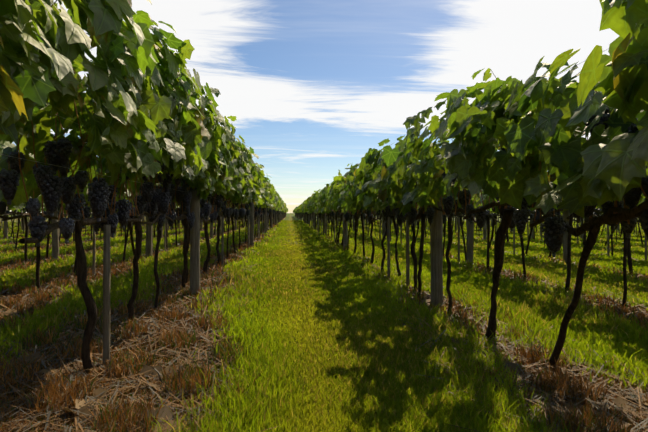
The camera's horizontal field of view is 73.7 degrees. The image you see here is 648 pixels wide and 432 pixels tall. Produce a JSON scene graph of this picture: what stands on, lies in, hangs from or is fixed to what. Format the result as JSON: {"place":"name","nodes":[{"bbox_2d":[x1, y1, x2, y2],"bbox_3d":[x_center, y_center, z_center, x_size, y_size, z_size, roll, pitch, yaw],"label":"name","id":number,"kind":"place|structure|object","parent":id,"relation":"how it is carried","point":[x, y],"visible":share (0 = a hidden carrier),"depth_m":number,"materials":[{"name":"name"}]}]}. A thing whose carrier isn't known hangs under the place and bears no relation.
{"place":"outdoors","nodes":[
{"label":"outdoors","id":0,"kind":"place"},
{"bbox_2d":[10,0,618,212],"label":"sky","id":1,"kind":"structure","parent":0,"point":[310,86],"materials":[{"name":"blue"}]},
{"bbox_2d":[0,213,647,431],"bbox_3d":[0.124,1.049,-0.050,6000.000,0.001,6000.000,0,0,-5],"label":"ground","id":2,"kind":"structure","parent":0,"point":[290,216],"depth_m":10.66,"materials":[{"name":"green plant"}]},
{"bbox_2d":[4,190,618,306],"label":"trellis posts","id":3,"kind":"object","parent":2,"relation":"on","point":[436,239],"visible":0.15,"depth_m":5.49,"materials":[{"name":"grey wood"}]},
{"bbox_2d":[0,48,608,200],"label":"trellis wires","id":4,"kind":"object","parent":3,"relation":"attached to","point":[144,183],"visible":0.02,"depth_m":2.53,"materials":[{"name":"grey metal"}]},
{"bbox_2d":[0,0,647,373],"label":"vine","id":5,"kind":"object","parent":2,"relation":"on","point":[130,119],"depth_m":2.49,"materials":[{"name":"green plant"}]},
{"bbox_2d":[0,112,647,252],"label":"grape clusters","id":6,"kind":"object","parent":5,"relation":"hanging from","point":[97,210],"visible":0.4,"depth_m":3.31,"materials":[{"name":"food"}]},
{"bbox_2d":[0,107,647,256],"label":"grapes","id":7,"kind":"object","parent":6,"relation":"attached to","point":[34,206],"visible":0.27,"depth_m":2.54,"materials":[{"name":"food"}]},
{"bbox_2d":[0,199,647,243],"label":"vine cordons","id":8,"kind":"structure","parent":5,"relation":"attached to","point":[596,222],"depth_m":2.91,"materials":[{"name":"brown wood"}]},
{"bbox_2d":[16,0,647,223],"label":"grape stems","id":9,"kind":"object","parent":5,"relation":"attached to","point":[416,207],"visible":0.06,"depth_m":3.20,"materials":[{"name":"green plant"}]},
{"bbox_2d":[1,213,646,365],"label":"vine stakes","id":10,"kind":"object","parent":2,"relation":"on","point":[106,289],"visible":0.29,"depth_m":6.68,"materials":[{"name":"grey wood"}]},
{"bbox_2d":[0,221,647,431],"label":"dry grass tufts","id":11,"kind":"object","parent":2,"relation":"on","point":[132,329],"visible":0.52,"depth_m":3.00,"materials":[{"name":"plant"}]},
{"bbox_2d":[0,227,647,431],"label":"straw litter","id":12,"kind":"object","parent":2,"relation":"on","point":[77,425],"visible":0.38,"depth_m":2.77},
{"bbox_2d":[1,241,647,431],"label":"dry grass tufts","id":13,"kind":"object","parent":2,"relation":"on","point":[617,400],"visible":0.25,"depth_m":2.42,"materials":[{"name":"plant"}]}
]}

